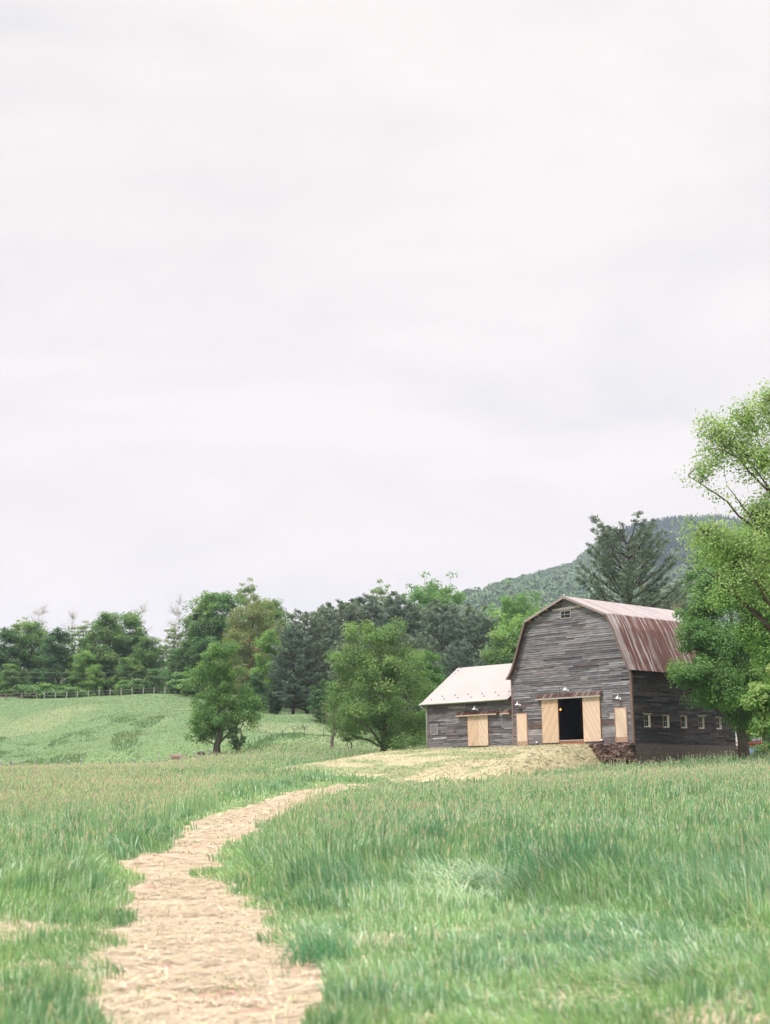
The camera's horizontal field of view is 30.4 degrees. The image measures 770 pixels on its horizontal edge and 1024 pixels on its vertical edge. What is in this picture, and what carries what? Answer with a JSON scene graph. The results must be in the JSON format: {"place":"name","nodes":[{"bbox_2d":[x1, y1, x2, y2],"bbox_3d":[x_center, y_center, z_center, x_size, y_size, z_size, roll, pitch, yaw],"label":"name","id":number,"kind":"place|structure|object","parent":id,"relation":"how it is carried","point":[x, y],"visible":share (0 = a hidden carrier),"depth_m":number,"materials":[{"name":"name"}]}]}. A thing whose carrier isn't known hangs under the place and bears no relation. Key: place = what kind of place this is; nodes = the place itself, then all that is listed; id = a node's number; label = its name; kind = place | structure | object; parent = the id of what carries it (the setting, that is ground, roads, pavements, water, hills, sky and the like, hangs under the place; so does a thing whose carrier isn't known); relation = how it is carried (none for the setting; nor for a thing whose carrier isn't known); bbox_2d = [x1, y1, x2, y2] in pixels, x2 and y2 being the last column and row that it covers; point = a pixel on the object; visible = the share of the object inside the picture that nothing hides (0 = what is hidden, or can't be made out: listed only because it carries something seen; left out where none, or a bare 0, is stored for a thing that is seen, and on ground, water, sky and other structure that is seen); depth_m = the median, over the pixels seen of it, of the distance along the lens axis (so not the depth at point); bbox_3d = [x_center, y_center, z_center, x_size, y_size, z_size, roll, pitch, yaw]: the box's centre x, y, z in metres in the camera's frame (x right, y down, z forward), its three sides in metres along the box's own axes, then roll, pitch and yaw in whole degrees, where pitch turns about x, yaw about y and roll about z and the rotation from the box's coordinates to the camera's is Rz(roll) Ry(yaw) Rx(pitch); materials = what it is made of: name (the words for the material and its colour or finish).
{"place":"outdoors","nodes":[
{"label":"outdoors","id":0,"kind":"place"},
{"bbox_2d":[0,694,764,1023],"bbox_3d":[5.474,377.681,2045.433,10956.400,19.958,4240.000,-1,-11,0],"label":"ground","id":1,"kind":"structure","parent":0,"point":[28,726],"depth_m":174.57,"materials":[{"name":"green plant"}]},
{"bbox_2d":[0,663,21,697],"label":"leafy tree","id":2,"kind":"object","parent":1,"relation":"on","point":[9,678],"visible":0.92,"depth_m":243.61,"materials":[{"name":"green plant"}]},
{"bbox_2d":[0,626,29,696],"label":"leafy tree","id":3,"kind":"object","parent":1,"relation":"on","point":[7,653],"visible":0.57,"depth_m":256.80,"materials":[{"name":"green plant"}]},
{"bbox_2d":[0,684,34,697],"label":"bush","id":4,"kind":"object","parent":1,"relation":"on","point":[14,690],"visible":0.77,"depth_m":241.88,"materials":[{"name":"green plant"}]},
{"bbox_2d":[3,617,34,673],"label":"leafy tree","id":5,"kind":"object","parent":1,"relation":"on","point":[16,626],"visible":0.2,"depth_m":267.72,"materials":[{"name":"green plant"}]},
{"bbox_2d":[13,620,52,698],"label":"leafy tree","id":6,"kind":"object","parent":1,"relation":"on","point":[36,638],"visible":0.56,"depth_m":260.08,"materials":[{"name":"green plant"}]},
{"bbox_2d":[23,668,44,698],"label":"leafy tree","id":7,"kind":"object","parent":1,"relation":"on","point":[35,678],"visible":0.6,"depth_m":245.50,"materials":[{"name":"green plant"}]},
{"bbox_2d":[18,682,58,698],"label":"bush","id":8,"kind":"object","parent":1,"relation":"on","point":[40,689],"visible":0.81,"depth_m":240.24,"materials":[{"name":"green plant"}]},
{"bbox_2d":[35,626,78,697],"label":"leafy tree","id":9,"kind":"object","parent":1,"relation":"on","point":[58,654],"visible":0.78,"depth_m":250.44,"materials":[{"name":"green plant"}]},
{"bbox_2d":[47,684,87,697],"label":"bush","id":10,"kind":"object","parent":1,"relation":"on","point":[66,688],"visible":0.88,"depth_m":239.96,"materials":[{"name":"green plant"}]},
{"bbox_2d":[62,649,95,696],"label":"leafy tree","id":11,"kind":"object","parent":1,"relation":"on","point":[75,674],"visible":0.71,"depth_m":248.47,"materials":[{"name":"green plant"}]},
{"bbox_2d":[66,620,97,683],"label":"leafy tree","id":12,"kind":"object","parent":1,"relation":"on","point":[78,634],"visible":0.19,"depth_m":269.96,"materials":[{"name":"green plant"}]},
{"bbox_2d":[83,663,108,696],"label":"leafy tree","id":13,"kind":"object","parent":1,"relation":"on","point":[92,679],"visible":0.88,"depth_m":244.47,"materials":[{"name":"green plant"}]},
{"bbox_2d":[75,610,129,696],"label":"leafy tree","id":14,"kind":"object","parent":1,"relation":"on","point":[106,655],"visible":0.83,"depth_m":254.80,"materials":[{"name":"green plant"}]},
{"bbox_2d":[0,748,209,765],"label":"wire fence","id":15,"kind":"object","parent":1,"relation":"on","point":[135,759],"visible":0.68,"depth_m":144.08,"materials":[{"name":"grey wood"}]},
{"bbox_2d":[44,687,197,698],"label":"hilltop fence","id":16,"kind":"object","parent":1,"relation":"on","point":[165,688],"visible":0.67,"depth_m":230.14,"materials":[{"name":"grey wood"}]},
{"bbox_2d":[109,657,140,694],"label":"leafy tree","id":17,"kind":"object","parent":1,"relation":"on","point":[123,669],"visible":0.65,"depth_m":246.57,"materials":[{"name":"green plant"}]},
{"bbox_2d":[93,611,159,693],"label":"leafy tree","id":18,"kind":"object","parent":1,"relation":"on","point":[131,621],"visible":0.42,"depth_m":261.01,"materials":[{"name":"green plant"}]},
{"bbox_2d":[111,678,148,694],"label":"bush","id":19,"kind":"object","parent":1,"relation":"on","point":[133,686],"visible":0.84,"depth_m":238.76,"materials":[{"name":"green plant"}]},
{"bbox_2d":[127,636,167,693],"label":"leafy tree","id":20,"kind":"object","parent":1,"relation":"on","point":[145,662],"visible":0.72,"depth_m":249.13,"materials":[{"name":"green plant"}]},
{"bbox_2d":[141,668,164,693],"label":"leafy tree","id":21,"kind":"object","parent":1,"relation":"on","point":[152,682],"visible":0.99,"depth_m":238.49,"materials":[{"name":"green plant"}]},
{"bbox_2d":[159,602,184,692],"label":"bare tree","id":22,"kind":"object","parent":1,"relation":"on","point":[174,610],"visible":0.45,"depth_m":269.55,"materials":[{"name":"green plant"}]},
{"bbox_2d":[159,623,185,679],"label":"leafy tree","id":23,"kind":"object","parent":1,"relation":"on","point":[171,636],"visible":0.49,"depth_m":261.94,"materials":[{"name":"green plant"}]},
{"bbox_2d":[160,648,194,693],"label":"leafy tree","id":24,"kind":"object","parent":1,"relation":"on","point":[173,659],"visible":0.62,"depth_m":244.50,"materials":[{"name":"green plant"}]},
{"bbox_2d":[165,671,200,693],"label":"bush","id":25,"kind":"object","parent":1,"relation":"on","point":[177,681],"visible":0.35,"depth_m":229.75,"materials":[{"name":"green plant"}]},
{"bbox_2d":[180,614,198,693],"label":"spruce tree","id":26,"kind":"object","parent":1,"relation":"on","point":[187,657],"visible":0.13,"depth_m":243.93,"materials":[{"name":"green plant"}]},
{"bbox_2d":[17,648,365,720],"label":"woodland","id":27,"kind":"object","parent":1,"relation":"on","point":[60,683],"visible":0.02,"depth_m":304.86,"materials":[{"name":"green plant"}]},
{"bbox_2d":[173,676,225,697],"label":"bush","id":28,"kind":"object","parent":1,"relation":"on","point":[196,689],"visible":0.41,"depth_m":223.27,"materials":[{"name":"green plant"}]},
{"bbox_2d":[176,592,226,669],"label":"leafy tree","id":29,"kind":"object","parent":1,"relation":"on","point":[192,625],"visible":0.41,"depth_m":244.75,"materials":[{"name":"green plant"}]},
{"bbox_2d":[184,639,222,694],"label":"leafy tree","id":30,"kind":"object","parent":1,"relation":"on","point":[200,647],"visible":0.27,"depth_m":237.23,"materials":[{"name":"green plant"}]},
{"bbox_2d":[187,590,256,689],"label":"leafy tree","id":31,"kind":"object","parent":1,"relation":"on","point":[225,605],"visible":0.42,"depth_m":242.58,"materials":[{"name":"green plant"}]},
{"bbox_2d":[183,638,267,754],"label":"maple tree","id":32,"kind":"object","parent":1,"relation":"on","point":[214,720],"visible":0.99,"depth_m":148.51,"materials":[{"name":"green plant"}]},
{"bbox_2d":[226,723,246,750],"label":"bush","id":33,"kind":"object","parent":1,"relation":"on","point":[233,728],"visible":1,"depth_m":146.96,"materials":[{"name":"green plant"}]},
{"bbox_2d":[229,578,257,685],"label":"leafy tree","id":34,"kind":"object","parent":1,"relation":"on","point":[248,589],"visible":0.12,"depth_m":251.43,"materials":[{"name":"green plant"}]},
{"bbox_2d":[220,593,286,693],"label":"leafy tree","id":35,"kind":"object","parent":1,"relation":"on","point":[255,612],"visible":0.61,"depth_m":221.13,"materials":[{"name":"green plant"}]},
{"bbox_2d":[244,672,270,710],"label":"leafy tree","id":36,"kind":"object","parent":1,"relation":"on","point":[257,683],"visible":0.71,"depth_m":198.41,"materials":[{"name":"green plant"}]},
{"bbox_2d":[242,598,295,685],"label":"leafy tree","id":37,"kind":"object","parent":1,"relation":"on","point":[281,612],"visible":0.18,"depth_m":239.66,"materials":[{"name":"green plant"}]},
{"bbox_2d":[249,627,292,711],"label":"leafy tree","id":38,"kind":"object","parent":1,"relation":"on","point":[267,641],"visible":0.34,"depth_m":206.93,"materials":[{"name":"green plant"}]},
{"bbox_2d":[266,681,285,713],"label":"leafy tree","id":39,"kind":"object","parent":1,"relation":"on","point":[276,709],"visible":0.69,"depth_m":201.92,"materials":[{"name":"green plant"}]},
{"bbox_2d":[265,624,323,713],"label":"pine tree","id":40,"kind":"object","parent":1,"relation":"on","point":[298,669],"visible":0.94,"depth_m":201.07,"materials":[{"name":"green plant"}]},
{"bbox_2d":[272,608,342,713],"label":"pine tree","id":41,"kind":"object","parent":1,"relation":"on","point":[313,629],"visible":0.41,"depth_m":206.66,"materials":[{"name":"green plant"}]},
{"bbox_2d":[299,607,344,701],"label":"pine tree","id":42,"kind":"object","parent":1,"relation":"on","point":[336,626],"visible":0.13,"depth_m":221.51,"materials":[{"name":"green plant"}]},
{"bbox_2d":[305,680,339,723],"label":"leafy tree","id":43,"kind":"object","parent":1,"relation":"on","point":[318,693],"visible":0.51,"depth_m":186.17,"materials":[{"name":"green plant"}]},
{"bbox_2d":[316,690,343,748],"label":"leafy tree","id":44,"kind":"object","parent":1,"relation":"on","point":[332,735],"visible":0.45,"depth_m":138.30,"materials":[{"name":"green plant"}]},
{"bbox_2d":[269,932,402,968],"bbox_3d":[-0.435,3.722,12.030,1.188,0.311,0.906,-1,-11,0],"label":"grass clump","id":45,"kind":"object","parent":1,"relation":"on","point":[302,957],"visible":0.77,"depth_m":11.96,"materials":[{"name":"green plant"}]},
{"bbox_2d":[310,598,377,699],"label":"pine tree","id":46,"kind":"object","parent":1,"relation":"on","point":[342,609],"visible":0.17,"depth_m":226.97,"materials":[{"name":"green plant"}]},
{"bbox_2d":[336,728,363,750],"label":"bush","id":47,"kind":"object","parent":1,"relation":"on","point":[347,738],"visible":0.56,"depth_m":139.87,"materials":[{"name":"green plant"}]},
{"bbox_2d":[324,631,388,722],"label":"pine tree","id":48,"kind":"object","parent":1,"relation":"on","point":[341,649],"visible":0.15,"depth_m":193.99,"materials":[{"name":"green plant"}]},
{"bbox_2d":[341,595,388,697],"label":"pine tree","id":49,"kind":"object","parent":1,"relation":"on","point":[365,606],"visible":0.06,"depth_m":231.60,"materials":[{"name":"green plant"}]},
{"bbox_2d":[319,615,439,751],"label":"maple tree","id":50,"kind":"object","parent":1,"relation":"on","point":[380,672],"visible":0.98,"depth_m":122.25,"materials":[{"name":"green plant"}]},
{"bbox_2d":[0,693,758,765],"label":"hill grass","id":51,"kind":"structure","parent":1,"relation":"on","point":[137,731],"depth_m":170.93,"materials":[{"name":"green plant"}]},
{"bbox_2d":[368,579,397,621],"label":"leafy tree","id":52,"kind":"object","parent":1,"relation":"on","point":[380,592],"visible":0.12,"depth_m":252.92,"materials":[{"name":"green plant"}]},
{"bbox_2d":[356,591,411,650],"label":"pine tree","id":53,"kind":"object","parent":1,"relation":"on","point":[378,609],"visible":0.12,"depth_m":235.24,"materials":[{"name":"green plant"}]},
{"bbox_2d":[0,743,769,1023],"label":"meadow grass","id":54,"kind":"structure","parent":1,"relation":"on","point":[699,924],"depth_m":15.71,"materials":[{"name":"green plant"}]},
{"bbox_2d":[0,742,769,881],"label":"seed heads","id":55,"kind":"object","parent":54,"relation":"on","point":[89,794],"visible":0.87,"depth_m":49.26,"materials":[{"name":"plant"}]},
{"bbox_2d":[366,686,405,735],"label":"leafy tree","id":56,"kind":"object","parent":1,"relation":"on","point":[391,714],"visible":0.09,"depth_m":173.99,"materials":[{"name":"green plant"}]},
{"bbox_2d":[371,595,423,725],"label":"pine tree","id":57,"kind":"object","parent":1,"relation":"on","point":[395,610],"visible":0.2,"depth_m":225.61,"materials":[{"name":"green plant"}]},
{"bbox_2d":[389,631,447,723],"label":"pine tree","id":58,"kind":"object","parent":1,"relation":"on","point":[422,645],"visible":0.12,"depth_m":194.58,"materials":[{"name":"green plant"}]},
{"bbox_2d":[401,571,449,620],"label":"leafy tree","id":59,"kind":"object","parent":1,"relation":"on","point":[411,597],"visible":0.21,"depth_m":262.18,"materials":[{"name":"green plant"}]},
{"bbox_2d":[398,598,455,708],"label":"pine tree","id":60,"kind":"object","parent":1,"relation":"on","point":[418,614],"visible":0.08,"depth_m":228.16,"materials":[{"name":"green plant"}]},
{"bbox_2d":[409,650,447,730],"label":"maple tree","id":61,"kind":"object","parent":1,"relation":"on","point":[429,666],"visible":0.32,"depth_m":137.03,"materials":[{"name":"green plant"}]},
{"bbox_2d":[409,673,447,743],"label":"leafy tree","id":62,"kind":"object","parent":1,"relation":"on","point":[442,676],"visible":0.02,"depth_m":158.15,"materials":[{"name":"green plant"}]},
{"bbox_2d":[404,603,473,708],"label":"pine tree","id":63,"kind":"object","parent":1,"relation":"on","point":[442,616],"visible":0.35,"depth_m":214.88,"materials":[{"name":"green plant"}]},
{"bbox_2d":[412,571,466,622],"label":"leafy tree","id":64,"kind":"object","parent":1,"relation":"on","point":[446,591],"visible":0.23,"depth_m":258.21,"materials":[{"name":"green plant"}]},
{"bbox_2d":[276,742,630,781],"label":"straw mulch bank","id":65,"kind":"structure","parent":1,"relation":"on","point":[562,754],"depth_m":94.75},
{"bbox_2d":[436,639,477,679],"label":"pine tree","id":66,"kind":"object","parent":1,"relation":"on","point":[459,660],"visible":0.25,"depth_m":188.90,"materials":[{"name":"green plant"}]},
{"bbox_2d":[433,601,497,665],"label":"pine tree","id":67,"kind":"object","parent":1,"relation":"on","point":[468,610],"visible":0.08,"depth_m":220.39,"materials":[{"name":"green plant"}]},
{"bbox_2d":[419,663,512,748],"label":"barn annex","id":68,"kind":"object","parent":1,"relation":"on","point":[469,707],"visible":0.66,"depth_m":106.01,"materials":[{"name":"grey wood"}]},
{"bbox_2d":[467,716,477,745],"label":"sliding door","id":69,"kind":"structure","parent":68,"relation":"in","point":[471,721],"depth_m":104.75,"materials":[{"name":"brown wood"}]},
{"bbox_2d":[477,716,488,745],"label":"sliding door","id":70,"kind":"structure","parent":68,"relation":"in","point":[482,721],"depth_m":104.06,"materials":[{"name":"brown wood"}]},
{"bbox_2d":[445,612,498,670],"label":"pine tree","id":71,"kind":"object","parent":1,"relation":"on","point":[481,637],"visible":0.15,"depth_m":213.71,"materials":[{"name":"green plant"}]},
{"bbox_2d":[473,642,501,665],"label":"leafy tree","id":72,"kind":"object","parent":1,"relation":"on","point":[478,663],"visible":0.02,"depth_m":182.84,"materials":[{"name":"green plant"}]},
{"bbox_2d":[468,603,523,664],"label":"leafy tree","id":73,"kind":"object","parent":1,"relation":"on","point":[499,616],"visible":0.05,"depth_m":224.83,"materials":[{"name":"green plant"}]},
{"bbox_2d":[477,628,520,664],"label":"leafy tree","id":74,"kind":"object","parent":1,"relation":"on","point":[504,654],"visible":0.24,"depth_m":166.66,"materials":[{"name":"green plant"}]},
{"bbox_2d":[489,608,539,652],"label":"leafy tree","id":75,"kind":"object","parent":1,"relation":"on","point":[519,623],"visible":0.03,"depth_m":171.69,"materials":[{"name":"green plant"}]},
{"bbox_2d":[498,578,542,631],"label":"leafy tree","id":76,"kind":"object","parent":1,"relation":"on","point":[523,607],"visible":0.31,"depth_m":196.63,"materials":[{"name":"green plant"}]},
{"bbox_2d":[503,824,540,892],"bbox_3d":[1.737,4.373,17.798,0.524,0.957,0.706,-1,-11,0],"label":"grass clump","id":77,"kind":"object","parent":1,"relation":"on","point":[520,862],"visible":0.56,"depth_m":17.75,"materials":[{"name":"green plant"}]},
{"bbox_2d":[554,809,610,879],"bbox_3d":[2.312,4.181,17.363,0.789,1.182,0.634,-11,-15,43],"label":"grass clump","id":78,"kind":"object","parent":1,"relation":"on","point":[586,841],"visible":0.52,"depth_m":17.35,"materials":[{"name":"green plant"}]},
{"bbox_2d":[588,742,635,761],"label":"stone wall","id":79,"kind":"structure","parent":1,"relation":"on","point":[608,752],"depth_m":94.86,"materials":[{"name":"stone"}]},
{"bbox_2d":[506,594,736,764],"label":"gambrel barn","id":80,"kind":"structure","parent":1,"relation":"on","point":[603,665],"depth_m":99.16,"materials":[{"name":"grey wood"}]},
{"bbox_2d":[541,699,559,742],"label":"sliding door","id":81,"kind":"structure","parent":80,"relation":"in","point":[550,716],"depth_m":99.73,"materials":[{"name":"brown wood"}]},
{"bbox_2d":[552,605,580,618],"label":"gable window","id":82,"kind":"structure","parent":80,"relation":"in","point":[568,612],"depth_m":99.98,"materials":[{"name":"white wood"}]},
{"bbox_2d":[582,697,601,741],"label":"sliding door","id":83,"kind":"structure","parent":80,"relation":"in","point":[590,705],"depth_m":97.26,"materials":[{"name":"brown wood"}]},
{"bbox_2d":[642,713,652,727],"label":"window","id":84,"kind":"structure","parent":80,"relation":"in","point":[647,716],"depth_m":96.31,"materials":[{"name":"white wood"}]},
{"bbox_2d":[662,714,669,727],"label":"window","id":85,"kind":"structure","parent":80,"relation":"in","point":[666,719],"depth_m":97.91,"materials":[{"name":"white wood"}]},
{"bbox_2d":[680,715,687,728],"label":"window","id":86,"kind":"structure","parent":80,"relation":"in","point":[684,725],"depth_m":99.47,"materials":[{"name":"white wood"}]},
{"bbox_2d":[697,715,705,728],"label":"window","id":87,"kind":"structure","parent":80,"relation":"in","point":[701,721],"depth_m":101.01,"materials":[{"name":"white wood"}]},
{"bbox_2d":[574,510,691,608],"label":"pine tree","id":88,"kind":"object","parent":1,"relation":"on","point":[628,574],"visible":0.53,"depth_m":135.72,"materials":[{"name":"green plant"}]},
{"bbox_2d":[632,580,714,626],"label":"pine tree","id":89,"kind":"object","parent":1,"relation":"on","point":[682,598],"visible":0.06,"depth_m":174.45,"materials":[{"name":"green plant"}]},
{"bbox_2d":[664,562,769,756],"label":"maple tree","id":90,"kind":"object","parent":1,"relation":"on","point":[714,666],"visible":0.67,"depth_m":93.50,"materials":[{"name":"green plant"}]},
{"bbox_2d":[669,377,769,632],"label":"poplar tree","id":91,"kind":"object","parent":1,"relation":"on","point":[748,579],"visible":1,"depth_m":56.59,"materials":[{"name":"green plant"}]},
{"bbox_2d":[684,525,769,687],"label":"maple tree","id":92,"kind":"object","parent":1,"relation":"on","point":[754,629],"visible":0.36,"depth_m":85.94,"materials":[{"name":"green plant"}]},
{"bbox_2d":[737,664,769,741],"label":"young tree","id":93,"kind":"object","parent":1,"relation":"on","point":[760,695],"visible":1,"depth_m":45.45,"materials":[{"name":"green plant"}]},
{"bbox_2d":[749,741,769,755],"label":"bush","id":94,"kind":"object","parent":1,"relation":"on","point":[760,748],"visible":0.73,"depth_m":101.34,"materials":[{"name":"green plant"}]},
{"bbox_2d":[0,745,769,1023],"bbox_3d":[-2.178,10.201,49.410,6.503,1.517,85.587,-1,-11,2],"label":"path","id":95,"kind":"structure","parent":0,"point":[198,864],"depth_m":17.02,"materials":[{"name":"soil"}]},
{"bbox_2d":[0,0,769,669],"label":"sky","id":96,"kind":"structure","parent":0,"point":[315,302],"materials":[{"name":"white"}]},
{"bbox_2d":[252,523,745,664],"bbox_3d":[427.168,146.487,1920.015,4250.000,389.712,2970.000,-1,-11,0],"label":"mountain","id":97,"kind":"structure","parent":0,"point":[675,568],"depth_m":1528.18,"materials":[{"name":"green plant"}]},
{"bbox_2d":[404,513,767,720],"bbox_3d":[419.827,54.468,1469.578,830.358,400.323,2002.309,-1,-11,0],"label":"mountain forest","id":98,"kind":"object","parent":97,"relation":"on","point":[552,584],"visible":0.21,"depth_m":1430.35,"materials":[{"name":"green plant"}]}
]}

